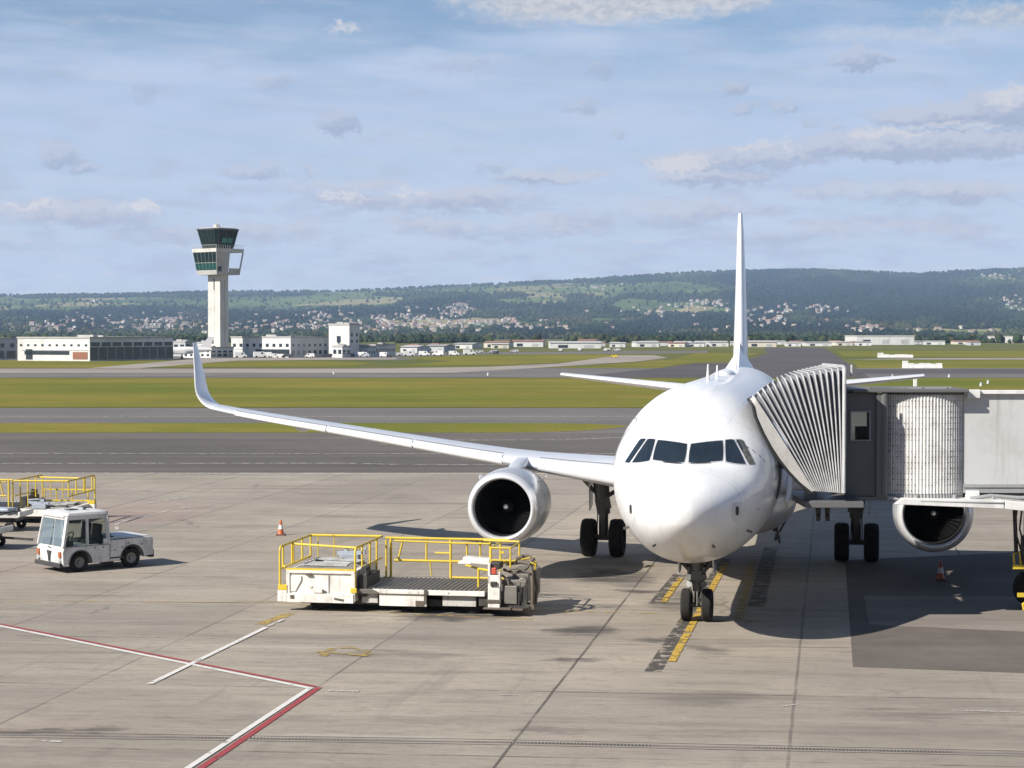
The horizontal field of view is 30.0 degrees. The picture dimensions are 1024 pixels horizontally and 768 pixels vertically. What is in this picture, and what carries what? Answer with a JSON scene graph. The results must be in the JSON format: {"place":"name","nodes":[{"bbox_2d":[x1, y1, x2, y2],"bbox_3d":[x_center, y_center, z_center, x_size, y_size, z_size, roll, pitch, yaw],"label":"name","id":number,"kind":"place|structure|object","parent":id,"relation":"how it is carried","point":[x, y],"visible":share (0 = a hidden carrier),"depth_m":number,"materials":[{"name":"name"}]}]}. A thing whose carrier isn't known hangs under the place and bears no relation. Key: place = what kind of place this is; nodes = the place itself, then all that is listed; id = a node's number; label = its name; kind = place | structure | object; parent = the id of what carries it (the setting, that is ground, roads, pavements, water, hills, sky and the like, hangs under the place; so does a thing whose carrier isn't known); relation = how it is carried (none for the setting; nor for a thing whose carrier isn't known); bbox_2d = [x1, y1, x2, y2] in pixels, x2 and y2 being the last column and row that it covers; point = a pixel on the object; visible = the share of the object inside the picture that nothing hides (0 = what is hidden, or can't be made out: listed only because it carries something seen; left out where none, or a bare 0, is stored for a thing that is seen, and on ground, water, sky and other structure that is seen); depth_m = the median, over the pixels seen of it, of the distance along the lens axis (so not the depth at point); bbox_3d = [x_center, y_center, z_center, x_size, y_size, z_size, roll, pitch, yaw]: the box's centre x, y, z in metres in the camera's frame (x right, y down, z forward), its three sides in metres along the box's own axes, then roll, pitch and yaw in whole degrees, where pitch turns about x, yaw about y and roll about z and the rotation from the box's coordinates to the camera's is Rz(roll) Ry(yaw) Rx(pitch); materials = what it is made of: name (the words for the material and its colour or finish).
{"place":"outdoors","nodes":[
{"label":"outdoors","id":0,"kind":"place"},
{"bbox_2d":[0,360,165,367],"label":"grass","id":1,"kind":"structure","parent":0,"point":[44,364],"depth_m":437.18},
{"bbox_2d":[0,356,395,359],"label":"taxiway","id":2,"kind":"structure","parent":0,"point":[176,357],"depth_m":548.13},
{"bbox_2d":[173,337,213,358],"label":"parked jet","id":3,"kind":"object","parent":2,"relation":"on","point":[205,346],"visible":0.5,"depth_m":515.53,"materials":[{"name":"metal"}]},
{"bbox_2d":[234,352,246,357],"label":"parked van","id":4,"kind":"object","parent":2,"relation":"on","point":[239,354],"visible":1,"depth_m":540.19,"materials":[{"name":"metal"}]},
{"bbox_2d":[253,352,266,357],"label":"parked van","id":5,"kind":"object","parent":2,"relation":"on","point":[259,354],"visible":1,"depth_m":540.21,"materials":[{"name":"metal"}]},
{"bbox_2d":[270,353,278,357],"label":"parked van","id":6,"kind":"object","parent":2,"relation":"on","point":[273,355],"visible":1,"depth_m":542.07,"materials":[{"name":"metal"}]},
{"bbox_2d":[281,354,292,357],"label":"parked car","id":7,"kind":"object","parent":2,"relation":"on","point":[287,355],"visible":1,"depth_m":542.74,"materials":[{"name":"metal"}]},
{"bbox_2d":[305,353,314,357],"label":"parked van","id":8,"kind":"object","parent":2,"relation":"on","point":[312,355],"visible":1,"depth_m":543.64,"materials":[{"name":"metal"}]},
{"bbox_2d":[96,357,395,367],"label":"taxiway","id":9,"kind":"structure","parent":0,"point":[176,362],"depth_m":485.71,"materials":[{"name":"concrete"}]},
{"bbox_2d":[161,361,368,366],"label":"grass","id":10,"kind":"structure","parent":0,"point":[285,364],"depth_m":422.94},
{"bbox_2d":[0,423,622,432],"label":"grass verge","id":11,"kind":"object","parent":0,"point":[244,427],"depth_m":138.07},
{"bbox_2d":[0,355,666,372],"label":"runway","id":12,"kind":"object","parent":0,"point":[624,358],"visible":1,"depth_m":362.44,"materials":[{"name":"asphalt"}]},
{"bbox_2d":[0,433,854,472],"bbox_3d":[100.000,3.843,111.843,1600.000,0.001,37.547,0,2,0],"label":"taxiway","id":13,"kind":"structure","parent":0,"point":[278,445],"depth_m":110.05,"materials":[{"name":"asphalt"}]},
{"bbox_2d":[3,463,476,464],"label":"white marking","id":14,"kind":"object","parent":13,"relation":"on","point":[349,463],"visible":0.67,"depth_m":99.63,"materials":[{"name":"paint"}]},
{"bbox_2d":[0,453,613,453],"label":"white marking","id":15,"kind":"object","parent":13,"relation":"on","point":[253,453],"visible":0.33,"depth_m":107.96,"materials":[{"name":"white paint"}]},
{"bbox_2d":[0,408,866,432],"bbox_3d":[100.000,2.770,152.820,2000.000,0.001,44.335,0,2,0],"label":"taxiway","id":16,"kind":"structure","parent":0,"point":[619,416],"depth_m":158.63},
{"bbox_2d":[394,354,621,365],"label":"grass","id":17,"kind":"structure","parent":0,"point":[487,359],"depth_m":525.64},
{"bbox_2d":[463,349,475,354],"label":"parked van","id":18,"kind":"object","parent":17,"relation":"on","point":[468,351],"visible":0.9,"depth_m":608.75,"materials":[{"name":"metal"}]},
{"bbox_2d":[0,473,1023,767],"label":"apron","id":19,"kind":"object","parent":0,"point":[210,573],"depth_m":40.32,"materials":[{"name":"concrete"}]},
{"bbox_2d":[0,525,32,545],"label":"baggage dolly","id":20,"kind":"object","parent":19,"relation":"on","point":[9,528],"visible":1,"depth_m":60.14,"materials":[{"name":"metal"}]},
{"bbox_2d":[0,507,33,531],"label":"baggage dolly","id":21,"kind":"object","parent":19,"relation":"on","point":[8,515],"visible":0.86,"depth_m":65.70,"materials":[{"name":"metal"}]},
{"bbox_2d":[0,474,96,521],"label":"cargo loader","id":22,"kind":"object","parent":19,"relation":"on","point":[28,501],"visible":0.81,"depth_m":68.72,"materials":[{"name":"metal"}]},
{"bbox_2d":[35,507,153,571],"bbox_3d":[-12.065,4.415,55.427,3.150,1.800,1.611,-1,2,-41],"label":"baggage tractor","id":23,"kind":"object","parent":19,"relation":"on","point":[59,548],"visible":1,"depth_m":54.74,"materials":[{"name":"metal"}]},
{"bbox_2d":[115,511,164,529],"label":"white marking","id":24,"kind":"object","parent":19,"relation":"on","point":[116,528],"visible":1,"depth_m":68.77,"materials":[{"name":"paint"}]},
{"bbox_2d":[0,625,311,688],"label":"white marking","id":25,"kind":"object","parent":19,"relation":"on","point":[156,657],"visible":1,"depth_m":39.99,"materials":[{"name":"paint"}]},
{"bbox_2d":[0,623,314,686],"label":"red marking","id":26,"kind":"object","parent":19,"relation":"on","point":[162,656],"visible":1,"depth_m":40.01,"materials":[{"name":"paint"}]},
{"bbox_2d":[147,627,267,683],"bbox_3d":[-6.328,5.692,40.410,0.125,0.001,7.215,0,2,11],"label":"white marking","id":27,"kind":"object","parent":19,"relation":"on","point":[209,654],"visible":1,"depth_m":40.09,"materials":[{"name":"paint"}]},
{"bbox_2d":[185,688,310,767],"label":"white marking","id":28,"kind":"object","parent":19,"relation":"on","point":[234,737],"visible":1,"depth_m":32.61,"materials":[{"name":"paint"}]},
{"bbox_2d":[197,687,321,767],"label":"red marking","id":29,"kind":"object","parent":19,"relation":"on","point":[253,731],"visible":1,"depth_m":32.63,"materials":[{"name":"paint"}]},
{"bbox_2d":[0,601,529,618],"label":"pavement joint","id":30,"kind":"object","parent":19,"relation":"on","point":[279,602],"visible":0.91,"depth_m":47.71,"materials":[{"name":"paint"}]},
{"bbox_2d":[256,613,295,623],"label":"yellow marking","id":31,"kind":"object","parent":19,"relation":"on","point":[274,618],"visible":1,"depth_m":45.37,"materials":[{"name":"paint"}]},
{"bbox_2d":[276,520,285,535],"bbox_3d":[-7.770,4.823,64.152,0.304,0.520,0.304,0,2,0],"label":"traffic cone","id":32,"kind":"object","parent":19,"relation":"on","point":[280,531],"visible":1,"depth_m":64.08,"materials":[{"name":"plastic"}]},
{"bbox_2d":[316,651,367,655],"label":"yellow marking","id":33,"kind":"object","parent":19,"relation":"on","point":[345,653],"visible":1,"depth_m":40.35,"materials":[{"name":"paint"}]},
{"bbox_2d":[319,647,371,655],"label":"yellow marking","id":34,"kind":"object","parent":19,"relation":"on","point":[329,649],"visible":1,"depth_m":40.63,"materials":[{"name":"paint"}]},
{"bbox_2d":[278,534,539,613],"bbox_3d":[-2.343,4.707,47.418,6.398,1.631,2.984,0,2,10],"label":"cargo loader","id":35,"kind":"object","parent":19,"relation":"on","point":[345,577],"visible":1,"depth_m":46.51,"materials":[{"name":"metal"}]},
{"bbox_2d":[296,473,545,473],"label":"white marking","id":36,"kind":"object","parent":19,"relation":"on","point":[396,473],"visible":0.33,"depth_m":92.45,"materials":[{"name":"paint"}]},
{"bbox_2d":[0,734,1023,753],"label":"drain channel","id":37,"kind":"object","parent":19,"relation":"on","point":[521,742],"visible":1,"depth_m":31.61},
{"bbox_2d":[26,737,1006,755],"bbox_3d":[-0.856,5.940,31.434,28.056,0.001,0.193,0,2,5],"label":"drain edge","id":38,"kind":"object","parent":19,"relation":"on","point":[539,745],"visible":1,"depth_m":31.38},
{"bbox_2d":[32,732,1010,750],"bbox_3d":[-0.874,5.929,31.829,28.411,0.001,0.197,0,2,5],"label":"drain edge","id":39,"kind":"object","parent":19,"relation":"on","point":[543,740],"visible":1,"depth_m":31.77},
{"bbox_2d":[193,213,972,620],"bbox_3d":[7.369,-0.555,61.051,28.771,11.440,32.759,-1,2,-31],"label":"passenger aircraft","id":40,"kind":"object","parent":19,"relation":"on","point":[697,477],"visible":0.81,"depth_m":45.22,"materials":[{"name":"white metal"}]},
{"bbox_2d":[530,610,657,613],"bbox_3d":[1.900,5.540,46.470,3.299,0.001,0.140,0,2,10],"label":"yellow marking","id":41,"kind":"object","parent":19,"relation":"on","point":[584,611],"visible":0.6,"depth_m":46.49,"materials":[{"name":"paint"}]},
{"bbox_2d":[649,574,686,603],"bbox_3d":[4.179,5.430,50.824,0.400,0.001,6.021,0,2,11],"label":"black marking","id":42,"kind":"object","parent":19,"relation":"on","point":[666,585],"visible":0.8,"depth_m":50.52,"materials":[{"name":"paint"}]},
{"bbox_2d":[663,578,682,601],"bbox_3d":[4.236,5.429,50.483,0.160,0.001,4.805,0,2,10],"label":"yellow marking","id":43,"kind":"object","parent":19,"relation":"on","point":[671,592],"visible":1,"depth_m":50.65,"materials":[{"name":"paint"}]},
{"bbox_2d":[645,558,731,671],"bbox_3d":[4.641,5.507,47.896,0.340,0.001,19.595,0,2,11],"label":"black marking","id":44,"kind":"object","parent":19,"relation":"on","point":[655,666],"visible":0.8,"depth_m":42.40,"materials":[{"name":"paint"}]},
{"bbox_2d":[668,563,727,660],"bbox_3d":[4.796,5.498,47.835,0.170,0.001,17.124,0,2,10],"label":"yellow marking","id":45,"kind":"object","parent":19,"relation":"on","point":[679,647],"visible":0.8,"depth_m":44.07,"materials":[{"name":"paint"}]},
{"bbox_2d":[735,560,755,618],"bbox_3d":[6.288,5.410,51.201,0.220,0.001,12.023,0,2,9],"label":"black marking","id":46,"kind":"object","parent":19,"relation":"on","point":[748,587],"visible":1,"depth_m":50.16,"materials":[{"name":"paint"}]},
{"bbox_2d":[748,547,776,605],"bbox_3d":[7.117,5.340,53.859,0.420,0.001,13.154,0,2,9],"label":"black marking","id":47,"kind":"object","parent":19,"relation":"on","point":[766,571],"visible":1,"depth_m":53.15,"materials":[{"name":"paint"}]},
{"bbox_2d":[747,363,1023,610],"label":"boarding bridge","id":48,"kind":"structure","parent":19,"relation":"on","point":[936,446],"depth_m":44.70,"materials":[{"name":"metal"}]},
{"bbox_2d":[845,553,1023,672],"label":"asphalt patch","id":49,"kind":"object","parent":19,"relation":"on","point":[906,647],"visible":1,"depth_m":44.15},
{"bbox_2d":[934,562,946,580],"bbox_3d":[11.759,5.133,52.387,0.304,0.520,0.304,0,2,0],"label":"traffic cone","id":50,"kind":"object","parent":49,"relation":"on","point":[940,575],"visible":1,"depth_m":52.32,"materials":[{"name":"plastic"}]},
{"bbox_2d":[864,596,1023,631],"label":"asphalt patch","id":51,"kind":"object","parent":49,"relation":"on","point":[1001,613],"visible":1,"depth_m":46.34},
{"bbox_2d":[0,378,1023,407],"bbox_3d":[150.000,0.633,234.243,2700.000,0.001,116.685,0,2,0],"label":"grass","id":52,"kind":"structure","parent":0,"point":[305,393],"depth_m":220.91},
{"bbox_2d":[0,270,1023,338],"bbox_3d":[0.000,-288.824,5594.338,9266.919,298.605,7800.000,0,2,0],"label":"hills","id":53,"kind":"structure","parent":0,"point":[624,304],"depth_m":6538.71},
{"bbox_2d":[0,267,1023,338],"bbox_3d":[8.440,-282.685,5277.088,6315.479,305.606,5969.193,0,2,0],"label":"hillside woods","id":54,"kind":"object","parent":53,"relation":"on","point":[901,319],"visible":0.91,"depth_m":5147.91,"materials":[{"name":"green plant"}]},
{"bbox_2d":[7,273,1023,332],"bbox_3d":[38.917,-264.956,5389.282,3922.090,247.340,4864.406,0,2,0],"label":"village houses","id":55,"kind":"structure","parent":53,"relation":"on","point":[383,320],"depth_m":4102.21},
{"bbox_2d":[0,368,1023,377],"bbox_3d":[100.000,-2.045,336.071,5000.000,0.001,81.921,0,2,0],"label":"runway","id":56,"kind":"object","parent":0,"point":[535,373],"depth_m":318.58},
{"bbox_2d":[0,0,1023,295],"label":"sky","id":57,"kind":"structure","parent":0,"point":[346,144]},
{"bbox_2d":[17,339,1023,367],"bbox_3d":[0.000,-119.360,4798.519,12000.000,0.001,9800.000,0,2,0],"label":"ground","id":58,"kind":"structure","parent":0,"point":[760,351],"depth_m":779.59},
{"bbox_2d":[0,338,16,358],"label":"terminal building","id":59,"kind":"structure","parent":58,"relation":"on","point":[8,348],"depth_m":508.94,"materials":[{"name":"grey concrete"}]},
{"bbox_2d":[17,335,173,360],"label":"terminal building","id":60,"kind":"structure","parent":58,"relation":"on","point":[91,348],"depth_m":482.34,"materials":[{"name":"white concrete"}]},
{"bbox_2d":[173,339,200,355],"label":"terminal building","id":61,"kind":"structure","parent":58,"relation":"on","point":[182,343],"depth_m":582.02,"materials":[{"name":"white concrete"}]},
{"bbox_2d":[183,345,233,357],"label":"building","id":62,"kind":"structure","parent":58,"relation":"on","point":[217,352],"depth_m":541.13,"materials":[{"name":"white concrete"}]},
{"bbox_2d":[192,224,243,357],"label":"control tower","id":63,"kind":"structure","parent":58,"relation":"on","point":[212,255],"depth_m":542.30,"materials":[{"name":"concrete"}]},
{"bbox_2d":[230,335,328,357],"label":"terminal building","id":64,"kind":"structure","parent":58,"relation":"on","point":[294,345],"depth_m":551.21,"materials":[{"name":"white concrete"}]},
{"bbox_2d":[332,344,350,357],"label":"annexe building","id":65,"kind":"structure","parent":58,"relation":"on","point":[341,350],"depth_m":546.78,"materials":[{"name":"white concrete"}]},
{"bbox_2d":[328,322,359,356],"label":"building","id":66,"kind":"structure","parent":58,"relation":"on","point":[346,333],"depth_m":555.96,"materials":[{"name":"white concrete"}]},
{"bbox_2d":[359,345,375,356],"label":"annexe building","id":67,"kind":"structure","parent":58,"relation":"on","point":[369,349],"depth_m":561.98,"materials":[{"name":"grey glass"}]},
{"bbox_2d":[369,342,395,356],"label":"annexe building","id":68,"kind":"structure","parent":58,"relation":"on","point":[384,347],"depth_m":573.47,"materials":[{"name":"grey concrete"}]},
{"bbox_2d":[400,345,429,352],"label":"industrial shed","id":69,"kind":"structure","parent":58,"relation":"on","point":[415,348],"depth_m":678.72,"materials":[{"name":"white metal"}]},
{"bbox_2d":[426,344,455,351],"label":"industrial shed","id":70,"kind":"structure","parent":58,"relation":"on","point":[441,347],"depth_m":733.91,"materials":[{"name":"white metal"}]},
{"bbox_2d":[453,343,482,348],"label":"industrial shed","id":71,"kind":"structure","parent":58,"relation":"on","point":[468,345],"depth_m":871.25,"materials":[{"name":"white metal"}]},
{"bbox_2d":[484,341,513,347],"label":"industrial shed","id":72,"kind":"structure","parent":58,"relation":"on","point":[487,344],"depth_m":938.45,"materials":[{"name":"white metal"}]},
{"bbox_2d":[490,343,508,347],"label":"industrial shed","id":73,"kind":"structure","parent":58,"relation":"on","point":[499,345],"depth_m":892.03,"materials":[{"name":"white metal"}]},
{"bbox_2d":[0,333,1023,342],"bbox_3d":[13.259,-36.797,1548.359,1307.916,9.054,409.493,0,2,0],"label":"tree belt","id":74,"kind":"object","parent":58,"relation":"on","point":[606,338],"visible":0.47,"depth_m":1466.57,"materials":[{"name":"green plant"}]},
{"bbox_2d":[512,340,544,346],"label":"industrial shed","id":75,"kind":"structure","parent":58,"relation":"on","point":[529,343],"depth_m":988.43,"materials":[{"name":"white metal"}]},
{"bbox_2d":[548,341,601,347],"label":"industrial shed","id":76,"kind":"structure","parent":58,"relation":"on","point":[574,344],"depth_m":891.95,"materials":[{"name":"white metal"}]},
{"bbox_2d":[609,342,625,346],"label":"industrial shed","id":77,"kind":"structure","parent":58,"relation":"on","point":[617,344],"depth_m":972.66,"materials":[{"name":"white metal"}]},
{"bbox_2d":[632,341,658,346],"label":"industrial shed","id":78,"kind":"structure","parent":58,"relation":"on","point":[645,343],"depth_m":983.12,"materials":[{"name":"white metal"}]},
{"bbox_2d":[658,341,671,345],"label":"industrial shed","id":79,"kind":"structure","parent":58,"relation":"on","point":[663,343],"depth_m":1080.73,"materials":[{"name":"white metal"}]},
{"bbox_2d":[668,342,687,346],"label":"industrial shed","id":80,"kind":"structure","parent":58,"relation":"on","point":[677,344],"depth_m":988.64,"materials":[{"name":"white metal"}]},
{"bbox_2d":[688,342,705,346],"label":"industrial shed","id":81,"kind":"structure","parent":58,"relation":"on","point":[696,344],"depth_m":1004.82,"materials":[{"name":"white metal"}]},
{"bbox_2d":[705,341,727,346],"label":"industrial shed","id":82,"kind":"structure","parent":58,"relation":"on","point":[716,343],"depth_m":1015.86,"materials":[{"name":"white metal"}]},
{"bbox_2d":[748,341,775,346],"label":"industrial shed","id":83,"kind":"structure","parent":58,"relation":"on","point":[761,343],"depth_m":988.44,"materials":[{"name":"white metal"}]},
{"bbox_2d":[776,341,785,344],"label":"industrial shed","id":84,"kind":"structure","parent":58,"relation":"on","point":[780,343],"depth_m":1211.40,"materials":[{"name":"white metal"}]},
{"bbox_2d":[784,342,800,345],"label":"industrial shed","id":85,"kind":"structure","parent":58,"relation":"on","point":[792,343],"depth_m":1027.37,"materials":[{"name":"white metal"}]},
{"bbox_2d":[802,342,831,345],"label":"industrial shed","id":86,"kind":"structure","parent":58,"relation":"on","point":[816,343],"depth_m":1050.95,"materials":[{"name":"white metal"}]},
{"bbox_2d":[830,341,852,345],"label":"industrial shed","id":87,"kind":"structure","parent":58,"relation":"on","point":[841,343],"depth_m":1101.62,"materials":[{"name":"white metal"}]},
{"bbox_2d":[856,341,871,345],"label":"industrial shed","id":88,"kind":"structure","parent":58,"relation":"on","point":[863,343],"depth_m":1085.88,"materials":[{"name":"white metal"}]},
{"bbox_2d":[845,335,913,344],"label":"industrial shed","id":89,"kind":"structure","parent":58,"relation":"on","point":[891,340],"depth_m":1179.71,"materials":[{"name":"white metal"}]},
{"bbox_2d":[877,353,912,357],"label":"barrier row","id":90,"kind":"object","parent":58,"relation":"on","point":[881,355],"visible":1,"depth_m":543.86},
{"bbox_2d":[923,341,945,344],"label":"industrial shed","id":91,"kind":"structure","parent":58,"relation":"on","point":[933,342],"depth_m":1187.40,"materials":[{"name":"white metal"}]},
{"bbox_2d":[852,360,1023,367],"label":"grass","id":92,"kind":"structure","parent":58,"relation":"on","point":[946,363],"depth_m":436.92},
{"bbox_2d":[902,361,941,367],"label":"barrier row","id":93,"kind":"object","parent":92,"relation":"on","point":[905,364],"visible":1,"depth_m":375.98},
{"bbox_2d":[951,340,976,343],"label":"industrial shed","id":94,"kind":"structure","parent":58,"relation":"on","point":[958,341],"depth_m":1228.08,"materials":[{"name":"white metal"}]},
{"bbox_2d":[966,341,980,344],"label":"industrial shed","id":95,"kind":"structure","parent":58,"relation":"on","point":[973,342],"depth_m":1122.96,"materials":[{"name":"white metal"}]},
{"bbox_2d":[987,336,1023,342],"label":"industrial shed","id":96,"kind":"structure","parent":58,"relation":"on","point":[1007,338],"depth_m":1429.95,"materials":[{"name":"white metal"}]},
{"bbox_2d":[396,351,706,359],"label":"taxiway","id":97,"kind":"structure","parent":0,"point":[588,352],"depth_m":695.03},
{"bbox_2d":[403,351,414,355],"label":"parked van","id":98,"kind":"object","parent":97,"relation":"on","point":[405,353],"visible":0.91,"depth_m":577.89,"materials":[{"name":"metal"}]},
{"bbox_2d":[419,351,429,355],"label":"parked van","id":99,"kind":"object","parent":97,"relation":"on","point":[421,353],"visible":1,"depth_m":585.39,"materials":[{"name":"metal"}]},
{"bbox_2d":[432,351,444,355],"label":"parked van","id":100,"kind":"object","parent":97,"relation":"on","point":[440,353],"visible":1,"depth_m":589.10,"materials":[{"name":"metal"}]},
{"bbox_2d":[449,351,458,354],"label":"parked van","id":101,"kind":"object","parent":97,"relation":"on","point":[453,353],"visible":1,"depth_m":596.89,"materials":[{"name":"metal"}]},
{"bbox_2d":[577,339,599,340],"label":"industrial shed","id":102,"kind":"structure","parent":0,"point":[588,340],"depth_m":1108.34,"materials":[{"name":"beige metal"}]},
{"bbox_2d":[594,363,723,376],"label":"taxiway","id":103,"kind":"structure","parent":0,"point":[674,371],"depth_m":326.31,"materials":[{"name":"asphalt"}]},
{"bbox_2d":[561,353,757,367],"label":"grass","id":104,"kind":"structure","parent":0,"point":[699,357],"depth_m":468.73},
{"bbox_2d":[680,348,869,377],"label":"taxiway","id":105,"kind":"structure","parent":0,"point":[775,362],"depth_m":451.08,"materials":[{"name":"asphalt"}]},
{"bbox_2d":[836,351,1023,356],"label":"grass","id":106,"kind":"structure","parent":0,"point":[943,353],"depth_m":658.60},
{"bbox_2d":[846,358,1023,359],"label":"access road","id":107,"kind":"structure","parent":0,"point":[945,359],"depth_m":504.16,"materials":[{"name":"asphalt"}]},
{"bbox_2d":[853,369,1023,372],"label":"taxiway","id":108,"kind":"structure","parent":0,"point":[938,370],"depth_m":347.79,"materials":[{"name":"asphalt"}]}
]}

